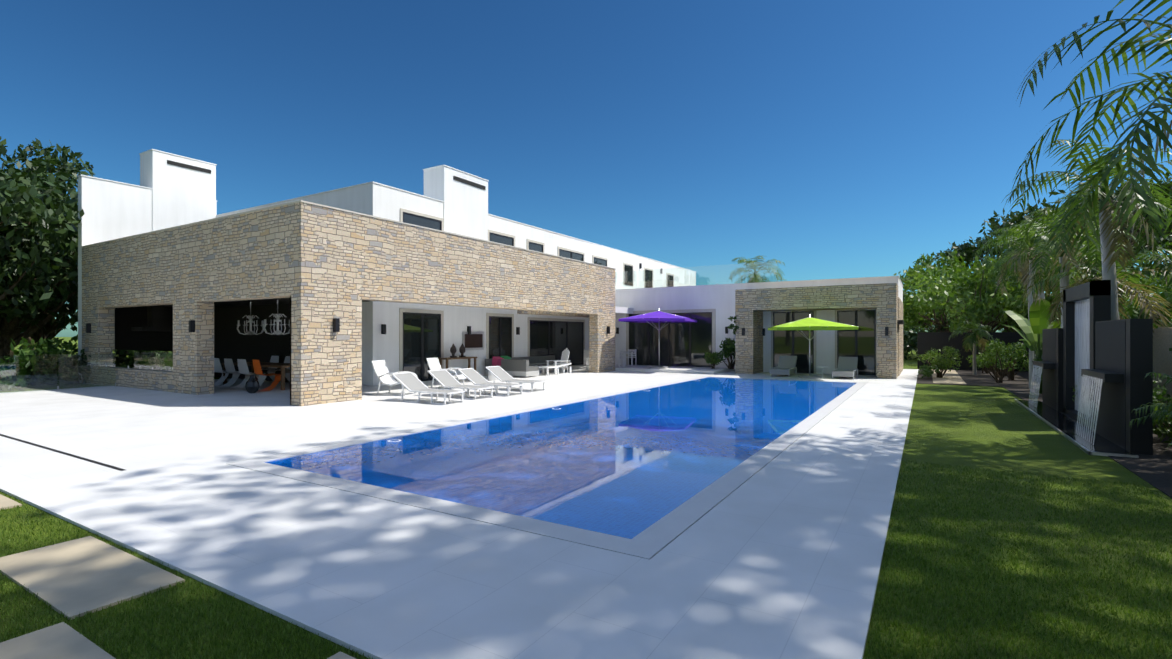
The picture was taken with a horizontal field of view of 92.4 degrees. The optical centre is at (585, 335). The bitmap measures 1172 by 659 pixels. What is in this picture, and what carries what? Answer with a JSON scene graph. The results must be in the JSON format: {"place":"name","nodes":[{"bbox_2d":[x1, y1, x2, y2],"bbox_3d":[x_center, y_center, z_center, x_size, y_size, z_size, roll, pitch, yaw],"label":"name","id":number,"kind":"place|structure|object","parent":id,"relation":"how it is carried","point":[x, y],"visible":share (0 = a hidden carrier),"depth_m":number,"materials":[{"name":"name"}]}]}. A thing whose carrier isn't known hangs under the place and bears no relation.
{"place":"outdoors","nodes":[
{"label":"outdoors","id":0,"kind":"place"},
{"bbox_2d":[0,490,372,658],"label":"grass","id":1,"kind":"structure","parent":0,"point":[135,625],"depth_m":3.36,"materials":[{"name":"plant"}]},
{"bbox_2d":[0,364,918,658],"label":"terrace paving","id":2,"kind":"structure","parent":0,"point":[780,556],"depth_m":4.83,"materials":[{"name":"concrete"}]},
{"bbox_2d":[115,304,289,381],"bbox_3d":[-13.129,0.269,20.231,9.290,2.870,4.083,0,0,31],"label":"outdoor kitchen wall","id":3,"kind":"structure","parent":2,"relation":"on","point":[148,328],"depth_m":21.70,"materials":[{"name":"grey wood"}]},
{"bbox_2d":[214,370,228,385],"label":"chair","id":4,"kind":"object","parent":2,"relation":"on","point":[221,380],"visible":0.31,"depth_m":19.25,"materials":[{"name":"white plastic"}]},
{"bbox_2d":[214,358,239,387],"bbox_3d":[-12.001,1.227,18.724,0.575,0.980,0.681,0,0,31],"label":"chair","id":5,"kind":"object","parent":2,"relation":"on","point":[218,369],"visible":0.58,"depth_m":18.61,"materials":[{"name":"white plastic"}]},
{"bbox_2d":[224,358,251,388],"bbox_3d":[-11.317,1.227,18.310,0.575,0.980,0.681,0,0,31],"label":"chair","id":6,"kind":"object","parent":2,"relation":"on","point":[229,366],"visible":0.69,"depth_m":18.15,"materials":[{"name":"white plastic"}]},
{"bbox_2d":[237,359,266,389],"bbox_3d":[-10.632,1.227,17.896,0.575,0.980,0.681,0,0,31],"label":"chair","id":7,"kind":"object","parent":2,"relation":"on","point":[243,367],"visible":0.65,"depth_m":17.72,"materials":[{"name":"white plastic"}]},
{"bbox_2d":[245,375,259,392],"bbox_3d":[-9.880,1.440,16.629,0.384,0.528,0.374,0,0,31],"label":"dark vase","id":8,"kind":"object","parent":2,"relation":"on","point":[252,385],"visible":1,"depth_m":16.52,"materials":[{"name":"black"}]},
{"bbox_2d":[222,362,289,389],"bbox_3d":[-10.729,1.323,18.895,3.600,0.760,1.100,0,0,31],"label":"dining table","id":9,"kind":"object","parent":2,"relation":"on","point":[282,366],"visible":0.38,"depth_m":18.34,"materials":[{"name":"brown wood"}]},
{"bbox_2d":[252,360,280,391],"bbox_3d":[-9.905,1.227,17.457,0.575,0.980,0.681,0,0,38],"label":"chair","id":10,"kind":"object","parent":2,"relation":"on","point":[258,369],"visible":0.92,"depth_m":17.37,"materials":[{"name":"orange plastic"}]},
{"bbox_2d":[254,356,278,382],"bbox_3d":[-11.597,1.227,20.360,0.575,0.980,0.681,0,0,31],"label":"chair","id":11,"kind":"object","parent":2,"relation":"on","point":[274,359],"visible":0.5,"depth_m":20.54,"materials":[{"name":"white plastic"}]},
{"bbox_2d":[267,356,289,383],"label":"chair","id":12,"kind":"object","parent":2,"relation":"on","point":[286,360],"visible":0.44,"depth_m":19.80,"materials":[{"name":"white plastic"}]},
{"bbox_2d":[285,370,289,381],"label":"chair","id":13,"kind":"object","parent":2,"relation":"on","point":[287,374],"visible":0.15,"depth_m":19.15,"materials":[{"name":"white plastic"}]},
{"bbox_2d":[371,360,417,395],"bbox_3d":[-5.496,1.220,16.238,1.188,1.010,0.680,0,0,11],"label":"lounge chair","id":14,"kind":"object","parent":2,"relation":"on","point":[383,374],"visible":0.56,"depth_m":16.25,"materials":[{"name":"white plastic"}]},
{"bbox_2d":[391,372,465,404],"bbox_3d":[-4.077,1.347,14.493,1.960,0.713,0.660,0,0,30],"label":"sun lounger","id":15,"kind":"object","parent":2,"relation":"on","point":[410,381],"visible":1,"depth_m":14.55,"materials":[{"name":"white"}]},
{"bbox_2d":[426,357,465,389],"bbox_3d":[-4.468,1.220,18.134,1.188,1.010,0.680,0,0,16],"label":"lounge chair","id":16,"kind":"object","parent":2,"relation":"on","point":[433,363],"visible":0.48,"depth_m":18.10,"materials":[{"name":"white plastic"}]},
{"bbox_2d":[438,343,476,370],"bbox_3d":[-5.022,1.004,22.112,0.450,1.400,1.688,0,0,31],"label":"console with buddhas","id":17,"kind":"object","parent":2,"relation":"on","point":[453,350],"visible":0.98,"depth_m":21.89,"materials":[{"name":"brown wood"}]},
{"bbox_2d":[427,369,494,399],"bbox_3d":[-3.502,1.347,15.675,1.960,0.713,0.660,0,0,34],"label":"sun lounger","id":18,"kind":"object","parent":2,"relation":"on","point":[444,378],"visible":0.88,"depth_m":15.80,"materials":[{"name":"white"}]},
{"bbox_2d":[458,368,524,395],"bbox_3d":[-2.797,1.347,16.455,1.960,0.713,0.660,0,0,29],"label":"sun lounger","id":19,"kind":"object","parent":2,"relation":"on","point":[473,376],"visible":0.94,"depth_m":16.54,"materials":[{"name":"white"}]},
{"bbox_2d":[485,366,546,391],"bbox_3d":[-2.220,1.347,17.662,1.960,0.713,0.660,0,0,32],"label":"sun lounger","id":20,"kind":"object","parent":2,"relation":"on","point":[499,373],"visible":0.94,"depth_m":17.73,"materials":[{"name":"white"}]},
{"bbox_2d":[485,355,565,376],"bbox_3d":[-2.060,1.266,25.291,2.180,0.776,4.953,0,0,31],"label":"outdoor sofa","id":21,"kind":"object","parent":2,"relation":"on","point":[521,366],"visible":0.77,"depth_m":23.33,"materials":[{"name":"grey"}]},
{"bbox_2d":[227,376,866,559],"bbox_3d":[2.712,1.872,13.924,7.210,0.343,18.850,0,0,31],"label":"pool coping","id":22,"kind":"object","parent":2,"relation":"on","point":[653,540],"visible":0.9,"depth_m":6.08,"materials":[{"name":"white"}]},
{"bbox_2d":[539,366,559,375],"bbox_3d":[-1.768,1.524,24.441,0.900,0.360,0.900,0,0,31],"label":"coffee table","id":23,"kind":"object","parent":2,"relation":"on","point":[547,367],"visible":0.75,"depth_m":24.42,"materials":[{"name":"white plastic"}]},
{"bbox_2d":[546,348,571,373],"bbox_3d":[-1.234,1.136,25.474,0.905,1.136,0.820,0,0,-34],"label":"adirondack chair","id":24,"kind":"object","parent":2,"relation":"on","point":[565,355],"visible":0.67,"depth_m":25.52,"materials":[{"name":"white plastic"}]},
{"bbox_2d":[553,363,567,372],"bbox_3d":[-1.129,1.478,25.691,0.550,0.450,0.550,0,0,20],"label":"coffee table","id":25,"kind":"object","parent":2,"relation":"on","point":[563,367],"visible":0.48,"depth_m":25.42,"materials":[{"name":"white plastic"}]},
{"bbox_2d":[584,349,588,365],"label":"wing chair","id":26,"kind":"object","parent":2,"relation":"on","point":[586,353],"visible":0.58,"depth_m":28.74,"materials":[{"name":"white plastic"}]},
{"bbox_2d":[587,351,633,366],"bbox_3d":[1.258,1.188,29.059,2.200,0.750,0.950,0,0,31],"label":"dining table","id":27,"kind":"object","parent":2,"relation":"on","point":[624,352],"visible":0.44,"depth_m":28.74,"materials":[{"name":"white plastic"}]},
{"bbox_2d":[625,349,635,365],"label":"wing chair","id":28,"kind":"object","parent":2,"relation":"on","point":[628,353],"visible":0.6,"depth_m":29.34,"materials":[{"name":"white plastic"}]},
{"bbox_2d":[618,308,696,368],"bbox_3d":[3.515,0.129,26.994,3.111,2.870,3.111,0,0,21],"label":"patio umbrella","id":29,"kind":"object","parent":2,"relation":"on","point":[659,316],"visible":1,"depth_m":26.28,"materials":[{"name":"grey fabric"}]},
{"bbox_2d":[704,351,719,368],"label":"frangipani shrub","id":30,"kind":"object","parent":2,"relation":"on","point":[710,359],"visible":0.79,"depth_m":26.47,"materials":[{"name":"green plant"}]},
{"bbox_2d":[714,338,734,368],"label":"potted plant","id":31,"kind":"object","parent":2,"relation":"on","point":[728,347],"visible":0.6,"depth_m":26.08,"materials":[{"name":"green plant"}]},
{"bbox_2d":[615,276,902,373],"bbox_3d":[8.064,-0.386,29.791,15.110,4.238,5.545,0,0,31],"label":"white wing","id":32,"kind":"object","parent":2,"relation":"on","point":[720,298],"visible":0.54,"depth_m":27.40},
{"bbox_2d":[616,309,876,375],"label":"sliding glass doors","id":33,"kind":"structure","parent":32,"relation":"in","point":[687,344],"depth_m":26.27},
{"bbox_2d":[770,356,796,376],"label":"lounge chair","id":34,"kind":"object","parent":2,"relation":"on","point":[786,365],"visible":1,"depth_m":24.25,"materials":[{"name":"white"}]},
{"bbox_2d":[768,314,857,378],"bbox_3d":[9.049,0.418,22.713,2.911,2.570,2.911,0,0,11],"label":"patio umbrella","id":35,"kind":"object","parent":2,"relation":"on","point":[809,323],"visible":1,"depth_m":21.68,"materials":[{"name":"green fabric"}]},
{"bbox_2d":[735,283,902,378],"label":"stone wall","id":36,"kind":"structure","parent":2,"relation":"on","point":[883,299],"depth_m":23.68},
{"bbox_2d":[727,316,738,333],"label":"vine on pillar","id":37,"kind":"object","parent":36,"relation":"attached to","point":[731,326],"visible":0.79,"depth_m":25.18,"materials":[{"name":"green plant"}]},
{"bbox_2d":[832,357,857,379],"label":"lounge chair","id":38,"kind":"object","parent":2,"relation":"on","point":[847,366],"visible":1,"depth_m":23.02,"materials":[{"name":"white"}]},
{"bbox_2d":[488,371,497,380],"bbox_3d":[-3.521,1.494,21.348,0.400,0.420,0.400,0,0,31],"label":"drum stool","id":39,"kind":"object","parent":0,"point":[491,377],"visible":0.5,"depth_m":21.17,"materials":[{"name":"white plastic"}]},
{"bbox_2d":[265,377,855,538],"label":"pool water","id":40,"kind":"structure","parent":0,"point":[630,465],"depth_m":8.17,"materials":[{"name":"liquid"}]},
{"bbox_2d":[0,337,1171,658],"bbox_3d":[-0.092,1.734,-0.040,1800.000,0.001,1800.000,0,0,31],"label":"lawn ground","id":41,"kind":"structure","parent":0,"point":[998,429],"depth_m":5.05,"materials":[{"name":"green plant"}]},
{"bbox_2d":[0,337,76,390],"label":"bush","id":42,"kind":"object","parent":41,"relation":"on","point":[41,348],"visible":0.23,"depth_m":18.80,"materials":[{"name":"green plant"}]},
{"bbox_2d":[0,144,77,378],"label":"tree","id":43,"kind":"object","parent":41,"relation":"on","point":[15,329],"visible":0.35,"depth_m":22.22,"materials":[{"name":"green plant"}]},
{"bbox_2d":[0,136,77,323],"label":"tree","id":44,"kind":"object","parent":41,"relation":"on","point":[21,255],"visible":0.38,"depth_m":20.73,"materials":[{"name":"green plant"}]},
{"bbox_2d":[2,162,77,225],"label":"tree","id":45,"kind":"object","parent":41,"relation":"on","point":[10,170],"visible":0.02,"depth_m":23.04,"materials":[{"name":"green plant"}]},
{"bbox_2d":[0,178,83,266],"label":"tree","id":46,"kind":"object","parent":41,"relation":"on","point":[20,204],"visible":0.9,"depth_m":19.63,"materials":[{"name":"green plant"}]},
{"bbox_2d":[24,266,69,349],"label":"tree","id":47,"kind":"object","parent":41,"relation":"on","point":[28,339],"depth_m":33.38,"materials":[{"name":"green plant"}]},
{"bbox_2d":[0,138,94,373],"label":"tree","id":48,"kind":"object","parent":41,"relation":"on","point":[73,169],"visible":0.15,"depth_m":24.17,"materials":[{"name":"green plant"}]},
{"bbox_2d":[11,345,91,384],"bbox_3d":[-18.748,1.327,20.143,2.648,2.074,1.685,0,0,-34],"label":"bush","id":49,"kind":"object","parent":41,"relation":"on","point":[74,357],"visible":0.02,"depth_m":19.97,"materials":[{"name":"green plant"}]},
{"bbox_2d":[35,334,77,380],"bbox_3d":[-18.987,1.068,21.250,2.853,2.241,2.840,0,0,4],"label":"bush","id":50,"kind":"object","parent":41,"relation":"on","point":[74,338],"visible":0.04,"depth_m":21.10,"materials":[{"name":"green plant"}]},
{"bbox_2d":[0,494,355,658],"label":"stepping slabs","id":51,"kind":"structure","parent":41,"relation":"on","point":[73,579],"depth_m":3.90,"materials":[{"name":"concrete"}]},
{"bbox_2d":[81,200,615,405],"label":"stone block","id":52,"kind":"structure","parent":41,"relation":"on","point":[321,266],"depth_m":16.32,"materials":[{"name":"stone"}]},
{"bbox_2d":[165,298,632,313],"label":"ceiling","id":53,"kind":"structure","parent":52,"relation":"attached to","point":[622,310],"depth_m":20.40,"materials":[{"name":"white"}]},
{"bbox_2d":[237,302,263,334],"bbox_3d":[-11.704,-0.933,19.602,0.829,1.846,0.829,0,0,9],"label":"chandelier","id":54,"kind":"object","parent":53,"relation":"hanging from","point":[250,322],"visible":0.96,"depth_m":19.57,"materials":[{"name":"silver metal"}]},
{"bbox_2d":[263,300,289,334],"bbox_3d":[-10.097,-0.933,18.396,0.829,1.846,0.829,0,0,9],"label":"chandelier","id":55,"kind":"object","parent":53,"relation":"hanging from","point":[277,320],"visible":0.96,"depth_m":18.36,"materials":[{"name":"silver metal"}]},
{"bbox_2d":[86,318,903,335],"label":"pavilion lamps","id":56,"kind":"object","parent":52,"relation":"attached to","point":[336,324],"visible":1,"depth_m":16.16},
{"bbox_2d":[77,149,695,385],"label":"white house","id":57,"kind":"structure","parent":41,"relation":"on","point":[172,190],"depth_m":22.38,"materials":[{"name":"paint"}]},
{"bbox_2d":[381,208,673,380],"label":"house windows","id":58,"kind":"structure","parent":57,"relation":"in","point":[421,336],"depth_m":24.50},
{"bbox_2d":[0,262,776,392],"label":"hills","id":59,"kind":"structure","parent":41,"relation":"on","point":[139,359],"depth_m":18.45,"materials":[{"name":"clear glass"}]},
{"bbox_2d":[903,324,943,359],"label":"hedge","id":60,"kind":"object","parent":41,"relation":"on","point":[909,340],"visible":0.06,"depth_m":40.46,"materials":[{"name":"green plant"}]},
{"bbox_2d":[894,250,975,331],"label":"tree","id":61,"kind":"object","parent":41,"relation":"on","point":[951,261],"visible":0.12,"depth_m":65.32,"materials":[{"name":"green plant"}]},
{"bbox_2d":[933,236,1017,329],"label":"tree","id":62,"kind":"object","parent":41,"relation":"on","point":[969,250],"visible":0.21,"depth_m":70.98,"materials":[{"name":"green plant"}]},
{"bbox_2d":[1010,224,1171,255],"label":"tree","id":63,"kind":"object","parent":41,"relation":"on","point":[1170,241],"visible":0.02,"depth_m":47.50,"materials":[{"name":"green plant"}]},
{"bbox_2d":[1147,235,1171,253],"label":"tree","id":64,"kind":"object","parent":41,"relation":"on","point":[1170,246],"visible":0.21,"depth_m":48.45,"materials":[{"name":"green plant"}]},
{"bbox_2d":[0,0,1171,336],"label":"sky","id":65,"kind":"structure","parent":0,"point":[823,139],"materials":[{"name":"blue"}]},
{"bbox_2d":[729,256,785,283],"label":"palm","id":66,"kind":"object","parent":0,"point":[756,279],"visible":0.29,"depth_m":32.84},
{"bbox_2d":[862,461,1171,658],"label":"grass","id":67,"kind":"structure","parent":0,"point":[922,638],"depth_m":3.94,"materials":[{"name":"plant"}]},
{"bbox_2d":[916,369,1171,497],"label":"planting bed soil","id":68,"kind":"structure","parent":0,"point":[1155,469],"depth_m":9.49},
{"bbox_2d":[900,275,951,331],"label":"tree","id":69,"kind":"object","parent":68,"relation":"on","point":[913,291],"visible":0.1,"depth_m":46.29,"materials":[{"name":"green plant"}]},
{"bbox_2d":[917,364,939,378],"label":"shrub","id":70,"kind":"object","parent":68,"relation":"on","point":[924,370],"visible":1,"depth_m":22.31,"materials":[{"name":"green plant"}]},
{"bbox_2d":[917,346,962,377],"bbox_3d":[14.460,1.080,22.985,1.642,1.347,1.475,0,0,31],"label":"shrub","id":71,"kind":"object","parent":68,"relation":"on","point":[943,364],"visible":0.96,"depth_m":22.80,"materials":[{"name":"green plant"}]},
{"bbox_2d":[908,277,1003,331],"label":"tree","id":72,"kind":"object","parent":68,"relation":"on","point":[928,313],"depth_m":49.98,"materials":[{"name":"green plant"}]},
{"bbox_2d":[901,261,1018,331],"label":"tree","id":73,"kind":"object","parent":68,"relation":"on","point":[913,310],"visible":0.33,"depth_m":40.90,"materials":[{"name":"green plant"}]},
{"bbox_2d":[949,321,995,374],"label":"fan palm","id":74,"kind":"object","parent":68,"relation":"on","point":[969,342],"visible":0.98,"depth_m":24.59,"materials":[{"name":"green plant"}]},
{"bbox_2d":[917,332,1028,371],"bbox_3d":[20.457,0.783,22.640,12.300,1.900,8.080,0,0,31],"label":"fence","id":75,"kind":"object","parent":68,"relation":"on","point":[927,341],"visible":0.22,"depth_m":28.33,"materials":[{"name":"black"}]},
{"bbox_2d":[908,255,1037,331],"bbox_3d":[23.587,-1.482,34.150,7.120,6.452,6.659,0,0,-32],"label":"tree","id":76,"kind":"object","parent":68,"relation":"on","point":[986,304],"visible":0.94,"depth_m":32.91,"materials":[{"name":"green plant"}]},
{"bbox_2d":[966,350,994,372],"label":"shrub","id":77,"kind":"object","parent":68,"relation":"on","point":[978,358],"visible":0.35,"depth_m":25.56,"materials":[{"name":"green plant"}]},
{"bbox_2d":[925,267,1035,331],"bbox_3d":[26.293,-1.420,36.912,6.673,6.329,6.241,0,0,-17],"label":"tree","id":78,"kind":"object","parent":68,"relation":"on","point":[997,322],"visible":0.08,"depth_m":36.03,"materials":[{"name":"green plant"}]},
{"bbox_2d":[970,338,1004,371],"bbox_3d":[19.223,0.919,26.883,1.516,1.665,1.584,0,0,31],"label":"shrub","id":79,"kind":"object","parent":68,"relation":"on","point":[987,347],"visible":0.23,"depth_m":26.76,"materials":[{"name":"green plant"}]},
{"bbox_2d":[983,344,1016,377],"bbox_3d":[16.918,1.023,22.980,1.166,1.452,1.147,0,0,31],"label":"shrub","id":80,"kind":"object","parent":68,"relation":"on","point":[998,368],"visible":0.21,"depth_m":22.95,"materials":[{"name":"green plant"}]},
{"bbox_2d":[976,341,1025,382],"bbox_3d":[14.974,0.953,20.441,1.162,1.601,1.552,0,0,-20],"label":"shrub","id":81,"kind":"object","parent":68,"relation":"on","point":[991,356],"visible":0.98,"depth_m":20.35,"materials":[{"name":"green plant"}]},
{"bbox_2d":[988,341,1028,375],"bbox_3d":[18.009,0.969,23.942,1.533,1.563,1.589,0,0,31],"label":"shrub","id":82,"kind":"object","parent":68,"relation":"on","point":[1025,356],"visible":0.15,"depth_m":23.68,"materials":[{"name":"green plant"}]},
{"bbox_2d":[962,278,1060,331],"bbox_3d":[28.732,-1.214,37.823,6.187,5.917,6.616,0,0,35],"label":"tree","id":83,"kind":"object","parent":68,"relation":"on","point":[1013,322],"visible":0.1,"depth_m":36.45,"materials":[{"name":"green plant"}]},
{"bbox_2d":[995,343,1028,380],"bbox_3d":[16.283,0.998,21.612,1.239,1.513,1.299,0,0,-17],"label":"shrub","id":84,"kind":"object","parent":68,"relation":"on","point":[1010,374],"visible":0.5,"depth_m":21.49,"materials":[{"name":"green plant"}]},
{"bbox_2d":[973,230,1081,376],"bbox_3d":[17.243,-1.185,21.715,3.707,5.838,3.498,0,0,5],"label":"garden palm","id":85,"kind":"object","parent":68,"relation":"on","point":[997,264],"visible":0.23,"depth_m":21.86,"materials":[{"name":"green plant"}]},
{"bbox_2d":[981,228,1077,388],"bbox_3d":[14.429,-0.870,18.343,2.686,5.208,2.624,0,0,31],"label":"palm","id":86,"kind":"object","parent":68,"relation":"on","point":[1022,270],"visible":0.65,"depth_m":18.30,"materials":[{"name":"green plant"}]},
{"bbox_2d":[1002,299,1060,393],"bbox_3d":[13.604,0.323,16.678,1.536,2.820,2.662,0,0,-2],"label":"banana","id":87,"kind":"object","parent":68,"relation":"on","point":[1034,326],"visible":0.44,"depth_m":16.69,"materials":[{"name":"green plant"}]},
{"bbox_2d":[1007,266,1057,317],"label":"tree","id":88,"kind":"object","parent":68,"relation":"on","point":[1024,294],"depth_m":44.06,"materials":[{"name":"green plant"}]},
{"bbox_2d":[982,219,1086,299],"bbox_3d":[19.207,-1.654,24.066,3.852,6.777,4.048,0,0,31],"label":"garden palm","id":89,"kind":"object","parent":68,"relation":"on","point":[1042,296],"visible":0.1,"depth_m":24.07,"materials":[{"name":"green plant"}]},
{"bbox_2d":[975,209,1146,327],"bbox_3d":[12.845,-0.851,15.527,3.660,5.171,3.131,0,0,5],"label":"palm","id":90,"kind":"object","parent":68,"relation":"on","point":[1039,258],"visible":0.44,"depth_m":15.47,"materials":[{"name":"green plant"}]},
{"bbox_2d":[1008,239,1133,303],"bbox_3d":[16.685,-0.844,19.355,3.323,5.156,3.205,0,0,-12],"label":"tree","id":91,"kind":"object","parent":68,"relation":"on","point":[1054,285],"visible":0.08,"depth_m":19.15,"materials":[{"name":"green plant"}]},
{"bbox_2d":[978,167,1171,279],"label":"tree","id":92,"kind":"object","parent":68,"relation":"on","point":[1018,217],"visible":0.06,"depth_m":33.56,"materials":[{"name":"green plant"}]},
{"bbox_2d":[1014,280,1152,457],"bbox_3d":[9.744,0.384,11.367,0.850,2.800,8.000,0,0,31],"label":"water feature","id":93,"kind":"object","parent":68,"relation":"on","point":[1097,356],"visible":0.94,"depth_m":9.54,"materials":[{"name":"black"}]},
{"bbox_2d":[1001,139,1171,319],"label":"palm","id":94,"kind":"object","parent":68,"relation":"on","point":[1108,242],"visible":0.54,"depth_m":11.89,"materials":[{"name":"green plant"}]},
{"bbox_2d":[1008,0,1171,257],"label":"palm","id":95,"kind":"object","parent":68,"relation":"on","point":[1148,159],"visible":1,"depth_m":8.72,"materials":[{"name":"green plant"}]},
{"bbox_2d":[1020,226,1171,316],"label":"tree","id":96,"kind":"object","parent":68,"relation":"on","point":[1140,250],"visible":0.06,"depth_m":35.86,"materials":[{"name":"green plant"}]},
{"bbox_2d":[1024,232,1171,332],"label":"palm","id":97,"kind":"object","parent":68,"relation":"on","point":[1144,302],"visible":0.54,"depth_m":13.69,"materials":[{"name":"green plant"}]},
{"bbox_2d":[1059,293,1157,318],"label":"tree","id":98,"kind":"object","parent":68,"relation":"on","point":[1121,304],"depth_m":24.05,"materials":[{"name":"green plant"}]},
{"bbox_2d":[1119,272,1171,307],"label":"tree","id":99,"kind":"object","parent":68,"relation":"on","point":[1150,280],"visible":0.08,"depth_m":26.62,"materials":[{"name":"green plant"}]},
{"bbox_2d":[1119,298,1171,326],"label":"tall hedge","id":100,"kind":"object","parent":68,"relation":"on","point":[1133,313],"visible":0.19,"depth_m":18.34,"materials":[{"name":"green plant"}]},
{"bbox_2d":[1129,372,1171,426],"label":"fern","id":101,"kind":"object","parent":68,"relation":"on","point":[1154,405],"visible":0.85,"depth_m":7.46,"materials":[{"name":"green plant"}]},
{"bbox_2d":[1138,191,1171,285],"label":"tree","id":102,"kind":"object","parent":68,"relation":"on","point":[1159,245],"visible":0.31,"depth_m":17.59,"materials":[{"name":"green plant"}]},
{"bbox_2d":[1139,286,1171,326],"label":"tall hedge","id":103,"kind":"object","parent":68,"relation":"on","point":[1167,296],"visible":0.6,"depth_m":14.78,"materials":[{"name":"green plant"}]},
{"bbox_2d":[1149,178,1171,242],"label":"tree","id":104,"kind":"object","parent":68,"relation":"on","point":[1163,232],"visible":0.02,"depth_m":39.82,"materials":[{"name":"green plant"}]},
{"bbox_2d":[1150,410,1171,449],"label":"fern","id":105,"kind":"object","parent":68,"relation":"on","point":[1163,412],"visible":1,"depth_m":6.72,"materials":[{"name":"green plant"}]},
{"bbox_2d":[1153,378,1170,428],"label":"shrub","id":106,"kind":"object","parent":68,"relation":"on","point":[1155,393],"visible":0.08,"depth_m":10.28,"materials":[{"name":"green plant"}]},
{"bbox_2d":[1153,327,1171,413],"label":"slat fence","id":107,"kind":"object","parent":68,"relation":"on","point":[1162,353],"visible":0.06,"depth_m":12.31,"materials":[{"name":"black"}]},
{"bbox_2d":[1153,401,1171,442],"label":"shrub","id":108,"kind":"object","parent":68,"relation":"on","point":[1165,430],"visible":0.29,"depth_m":9.06,"materials":[{"name":"green plant"}]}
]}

